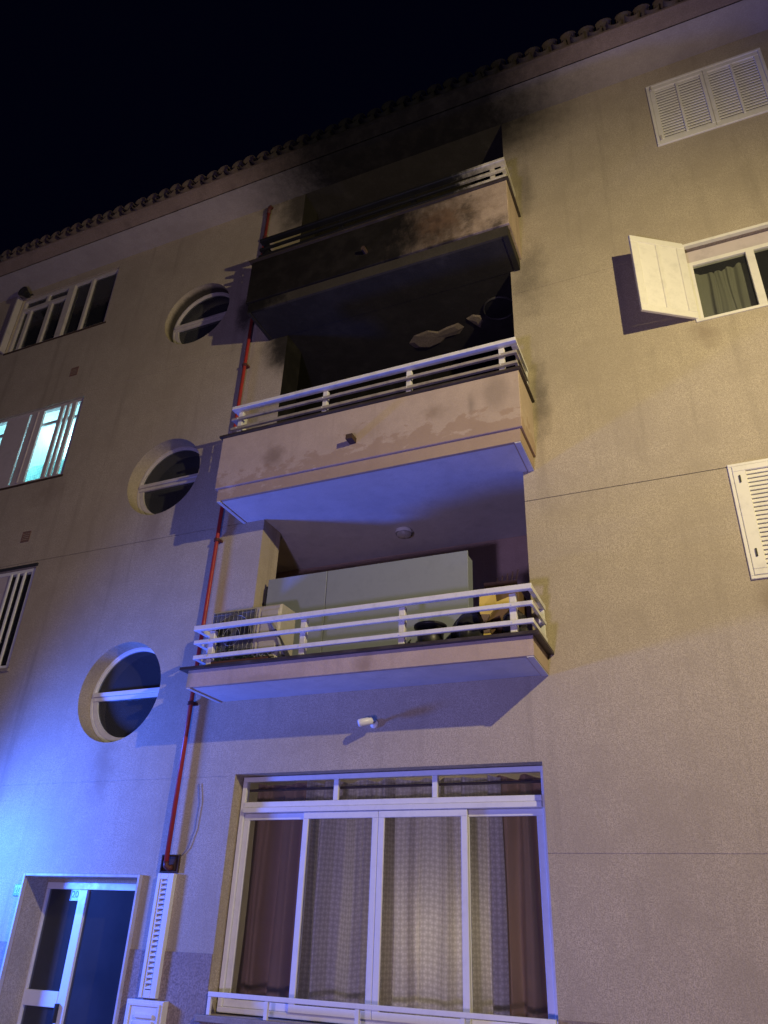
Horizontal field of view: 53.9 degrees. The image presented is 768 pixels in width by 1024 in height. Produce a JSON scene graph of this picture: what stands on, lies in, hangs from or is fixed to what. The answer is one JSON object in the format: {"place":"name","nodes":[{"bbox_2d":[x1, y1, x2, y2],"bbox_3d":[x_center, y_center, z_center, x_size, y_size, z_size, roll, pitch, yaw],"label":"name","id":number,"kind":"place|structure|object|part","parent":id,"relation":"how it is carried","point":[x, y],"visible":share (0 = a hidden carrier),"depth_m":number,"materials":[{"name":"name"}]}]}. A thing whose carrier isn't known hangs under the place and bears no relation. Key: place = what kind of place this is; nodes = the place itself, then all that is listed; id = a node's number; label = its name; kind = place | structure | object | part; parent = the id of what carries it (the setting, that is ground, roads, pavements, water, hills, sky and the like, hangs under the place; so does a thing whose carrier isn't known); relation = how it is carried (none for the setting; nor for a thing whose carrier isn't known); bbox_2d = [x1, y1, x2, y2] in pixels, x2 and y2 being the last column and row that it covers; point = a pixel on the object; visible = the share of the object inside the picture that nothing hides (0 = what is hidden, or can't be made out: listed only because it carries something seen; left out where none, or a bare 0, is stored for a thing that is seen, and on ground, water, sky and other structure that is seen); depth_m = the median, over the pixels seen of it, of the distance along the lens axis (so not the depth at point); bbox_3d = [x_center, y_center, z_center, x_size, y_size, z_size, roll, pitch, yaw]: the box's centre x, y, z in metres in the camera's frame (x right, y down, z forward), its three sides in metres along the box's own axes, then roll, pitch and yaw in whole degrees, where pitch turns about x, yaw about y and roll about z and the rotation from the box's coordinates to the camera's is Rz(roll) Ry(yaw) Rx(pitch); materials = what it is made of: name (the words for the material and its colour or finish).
{"place":"outdoors","nodes":[
{"label":"outdoors","id":0,"kind":"place"},
{"bbox_2d":[210,647,270,663],"bbox_3d":[-1.431,1.430,7.526,0.762,0.214,0.176,-10,-31,21],"label":"potted plant","id":1,"kind":"object","parent":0,"point":[243,658],"visible":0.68,"depth_m":7.47,"materials":[{"name":"green plant"}]},
{"bbox_2d":[0,0,653,254],"label":"sky","id":2,"kind":"structure","parent":0,"point":[106,105],"materials":[{"name":"black"}]},
{"bbox_2d":[414,620,446,641],"bbox_3d":[0.436,1.220,7.108,0.316,0.304,0.316,-10,-31,21],"label":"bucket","id":3,"kind":"object","parent":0,"point":[425,625],"visible":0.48,"depth_m":7.05,"materials":[{"name":"black plastic"}]},
{"bbox_2d":[484,629,491,634],"bbox_3d":[0.931,1.115,6.711,0.090,0.150,0.060,-10,-31,21],"label":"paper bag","id":4,"kind":"object","parent":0,"point":[487,632],"visible":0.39,"depth_m":6.72,"materials":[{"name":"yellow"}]},
{"label":"road","id":5,"kind":"structure","parent":0,"visible":0},
{"bbox_2d":[0,0,767,1023],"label":"apartment building","id":6,"kind":"structure","parent":5,"relation":"on","point":[576,442],"depth_m":8.10,"materials":[{"name":"paint"}]},
{"bbox_2d":[13,884,20,895],"bbox_3d":[-3.798,3.926,7.845,0.110,0.110,0.020,-10,-31,21],"label":"house number sign","id":7,"kind":"object","parent":6,"relation":"attached to","point":[16,890],"visible":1,"depth_m":7.84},
{"bbox_2d":[0,563,38,671],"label":"window","id":8,"kind":"structure","parent":6,"relation":"in","point":[6,578],"depth_m":10.05,"materials":[{"name":"white paint"}]},
{"bbox_2d":[18,286,33,297],"bbox_3d":[-6.329,-3.854,13.399,0.200,0.212,0.216,-10,-31,21],"label":"floodlight","id":9,"kind":"object","parent":6,"relation":"attached to","point":[24,292],"visible":1,"depth_m":13.33,"materials":[{"name":"black plastic"}]},
{"bbox_2d":[0,398,83,490],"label":"window","id":10,"kind":"structure","parent":6,"relation":"in","point":[20,437],"depth_m":11.46,"materials":[{"name":"paint"}]},
{"bbox_2d":[25,459,63,481],"bbox_3d":[-5.530,-0.490,11.441,2.016,0.372,0.051,-10,-31,21],"label":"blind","id":11,"kind":"object","parent":6,"relation":"hanging from","point":[34,472],"visible":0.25,"depth_m":11.35,"materials":[{"name":"fabric"}]},
{"bbox_2d":[3,269,118,355],"bbox_3d":[-5.464,-3.403,12.906,2.240,1.280,0.112,-10,-31,21],"label":"window","id":12,"kind":"structure","parent":6,"relation":"in","point":[69,299],"depth_m":13.03,"materials":[{"name":"paint"}]},
{"bbox_2d":[51,297,77,335],"bbox_3d":[-5.552,-3.405,13.181,0.376,0.812,0.081,-10,-31,21],"label":"curtain","id":13,"kind":"object","parent":6,"relation":"hanging from","point":[58,318],"visible":0.33,"depth_m":13.16,"materials":[{"name":"grey fabric"}]},
{"bbox_2d":[70,889,80,900],"bbox_3d":[-3.223,4.003,7.900,0.114,0.110,0.020,-10,-31,21],"label":"house number sign","id":14,"kind":"object","parent":6,"relation":"attached to","point":[74,894],"visible":1,"depth_m":7.89,"materials":[{"name":"plastic"}]},
{"bbox_2d":[17,882,135,1023],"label":"entrance door","id":15,"kind":"structure","parent":6,"relation":"in","point":[73,977],"depth_m":7.58,"materials":[{"name":"white paint"}]},
{"bbox_2d":[90,647,159,742],"bbox_3d":[-2.920,2.116,8.715,1.141,1.141,0.075,-10,-31,21],"label":"round window","id":16,"kind":"structure","parent":6,"relation":"in","point":[97,697],"depth_m":8.78,"materials":[{"name":"white paint"}]},
{"bbox_2d":[123,998,168,1023],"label":"meter box","id":17,"kind":"object","parent":6,"relation":"attached to","point":[141,1011],"visible":1,"depth_m":6.64,"materials":[{"name":"beige paint"}]},
{"bbox_2d":[138,873,176,998],"bbox_3d":[-2.089,3.902,6.994,0.190,1.005,0.054,-10,-31,21],"label":"cable cover","id":18,"kind":"object","parent":6,"relation":"attached to","point":[160,916],"visible":1,"depth_m":6.97,"materials":[{"name":"white paint"}]},
{"bbox_2d":[137,446,198,514],"bbox_3d":[-2.819,-0.380,10.085,1.141,1.141,0.075,-10,-31,21],"label":"round window","id":19,"kind":"structure","parent":6,"relation":"in","point":[143,487],"depth_m":10.19,"materials":[{"name":"paint"}]},
{"bbox_2d":[159,855,180,872],"bbox_3d":[-2.070,3.379,7.263,0.210,0.158,0.090,-10,-31,21],"label":"pipe box","id":20,"kind":"object","parent":6,"relation":"attached to","point":[172,865],"visible":0.99,"depth_m":7.26,"materials":[{"name":"paint"}]},
{"bbox_2d":[180,787,199,856],"bbox_3d":[-1.897,3.031,7.413,0.156,0.693,0.009,-10,-31,21],"label":"cable","id":21,"kind":"object","parent":6,"relation":"attached to","point":[196,820],"visible":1,"depth_m":7.39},
{"bbox_2d":[173,292,229,343],"bbox_3d":[-2.717,-2.877,11.455,1.141,1.141,0.075,-10,-31,21],"label":"round window","id":22,"kind":"structure","parent":6,"relation":"in","point":[178,328],"depth_m":11.57,"materials":[{"name":"paint"}]},
{"bbox_2d":[164,205,272,860],"bbox_3d":[-1.924,-0.698,9.511,0.086,9.298,0.109,-10,-31,21],"label":"gas pipe","id":23,"kind":"object","parent":6,"relation":"attached to","point":[217,541],"visible":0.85,"depth_m":8.45,"materials":[{"name":"red metal"}]},
{"bbox_2d":[212,604,294,660],"bbox_3d":[-1.359,1.346,7.837,0.916,0.665,0.376,-10,-31,21],"label":"air conditioner","id":24,"kind":"object","parent":6,"relation":"on","point":[258,612],"visible":0.49,"depth_m":7.75,"materials":[{"name":"grey metal"}]},
{"bbox_2d":[357,717,378,728],"bbox_3d":[-0.142,1.964,7.049,0.126,0.101,0.225,-29,-42,44],"label":"wall camera","id":25,"kind":"object","parent":6,"relation":"attached to","point":[372,723],"depth_m":7.00,"materials":[{"name":"white paint"}]},
{"bbox_2d":[264,550,472,654],"bbox_3d":[-0.224,1.163,7.947,2.390,1.215,0.271,-10,-31,21],"label":"cabinet","id":26,"kind":"object","parent":6,"relation":"on","point":[446,573],"visible":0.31,"depth_m":7.89,"materials":[{"name":"white paint"}]},
{"bbox_3d":[-0.984,1.243,8.160,0.745,1.205,0.021,-10,-31,21],"label":"door","id":27,"kind":"part","parent":26,"relation":"part of","materials":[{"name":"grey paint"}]},
{"bbox_3d":[0.101,1.052,7.732,1.602,1.205,0.021,-10,-31,21],"label":"door","id":28,"kind":"part","parent":26,"relation":"part of","materials":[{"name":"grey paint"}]},
{"bbox_2d":[194,766,557,1023],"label":"window","id":29,"kind":"structure","parent":6,"relation":"in","point":[228,1002],"depth_m":6.51,"materials":[{"name":"white paint"}]},
{"bbox_2d":[250,780,540,791],"bbox_3d":[0.062,2.565,7.066,3.150,0.024,0.024,-10,-31,21],"label":"curtain rod","id":30,"kind":"object","parent":6,"relation":"attached to","point":[405,785],"visible":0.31,"depth_m":7.03,"materials":[{"name":"white metal"}]},
{"bbox_2d":[236,783,306,1004],"bbox_3d":[-1.010,3.601,7.215,0.680,1.922,0.198,-10,-31,21],"label":"curtain","id":31,"kind":"object","parent":30,"relation":"hanging from","point":[266,956],"visible":0.72,"depth_m":7.16,"materials":[{"name":"brown fabric"}]},
{"bbox_2d":[298,778,394,1012],"bbox_3d":[-0.342,3.457,6.902,0.916,1.922,0.242,-10,-31,21],"label":"curtain","id":32,"kind":"object","parent":30,"relation":"hanging from","point":[334,948],"visible":0.67,"depth_m":6.86,"materials":[{"name":"white fabric"}]},
{"bbox_2d":[392,775,509,1022],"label":"curtain","id":33,"kind":"object","parent":30,"relation":"hanging from","point":[428,965],"visible":0.77,"depth_m":6.50,"materials":[{"name":"white fabric"}]},
{"bbox_2d":[496,774,547,1023],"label":"curtain","id":34,"kind":"object","parent":30,"relation":"hanging from","point":[527,979],"visible":0.47,"depth_m":6.29,"materials":[{"name":"brown fabric"}]},
{"bbox_2d":[395,527,412,538],"bbox_3d":[0.237,0.262,8.966,0.210,0.092,0.210,-10,-31,21],"label":"ceiling lamp","id":35,"kind":"object","parent":6,"relation":"attached to","point":[403,534],"visible":1,"depth_m":8.91,"materials":[{"name":"white paint"}]},
{"bbox_2d":[450,612,486,638],"bbox_3d":[0.794,1.121,7.033,0.356,0.440,0.312,-10,-31,21],"label":"bin bag","id":36,"kind":"object","parent":6,"relation":"on","point":[469,618],"visible":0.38,"depth_m":6.96,"materials":[{"name":"black plastic"}]},
{"bbox_2d":[483,296,512,319],"bbox_3d":[1.464,-2.592,9.620,0.410,0.035,0.410,-10,-31,21],"label":"ceiling lamp","id":37,"kind":"object","parent":6,"relation":"attached to","point":[498,307],"visible":0.91,"depth_m":9.60,"materials":[{"name":"black plastic"}]},
{"bbox_2d":[483,580,527,633],"bbox_3d":[1.145,1.027,7.074,0.330,0.669,0.390,-10,-31,21],"label":"chair","id":38,"kind":"object","parent":6,"relation":"on","point":[496,615],"visible":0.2,"depth_m":7.05,"materials":[{"name":"brown wood"}]},
{"bbox_2d":[479,595,508,622],"bbox_3d":[1.022,0.861,6.863,0.310,0.310,0.060,-10,-31,21],"label":"cloth","id":39,"kind":"object","parent":38,"relation":"hanging from","point":[487,600],"visible":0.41,"depth_m":6.86,"materials":[{"name":"yellow fabric"}]},
{"bbox_2d":[502,609,528,632],"bbox_3d":[1.170,1.033,6.763,0.234,0.360,0.258,-10,-31,21],"label":"bin bag","id":40,"kind":"object","parent":6,"relation":"on","point":[506,617],"visible":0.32,"depth_m":6.71,"materials":[{"name":"black plastic"}]},
{"bbox_2d":[645,47,767,146],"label":"window","id":41,"kind":"structure","parent":6,"relation":"in","point":[758,50],"depth_m":9.12,"materials":[{"name":"beige paint"}]},
{"bbox_2d":[683,222,767,322],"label":"window","id":42,"kind":"structure","parent":6,"relation":"in","point":[747,246],"depth_m":8.04,"materials":[{"name":"beige paint"}]},
{"bbox_2d":[695,263,757,317],"bbox_3d":[3.637,-2.274,8.000,0.556,0.822,0.079,-10,-31,21],"label":"curtain","id":43,"kind":"object","parent":6,"relation":"hanging from","point":[727,289],"visible":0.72,"depth_m":8.03,"materials":[{"name":"beige fabric"}]},
{"bbox_2d":[727,458,767,579],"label":"window","id":44,"kind":"structure","parent":6,"relation":"in","point":[753,577],"depth_m":6.63,"materials":[{"name":"beige paint"}]}
]}

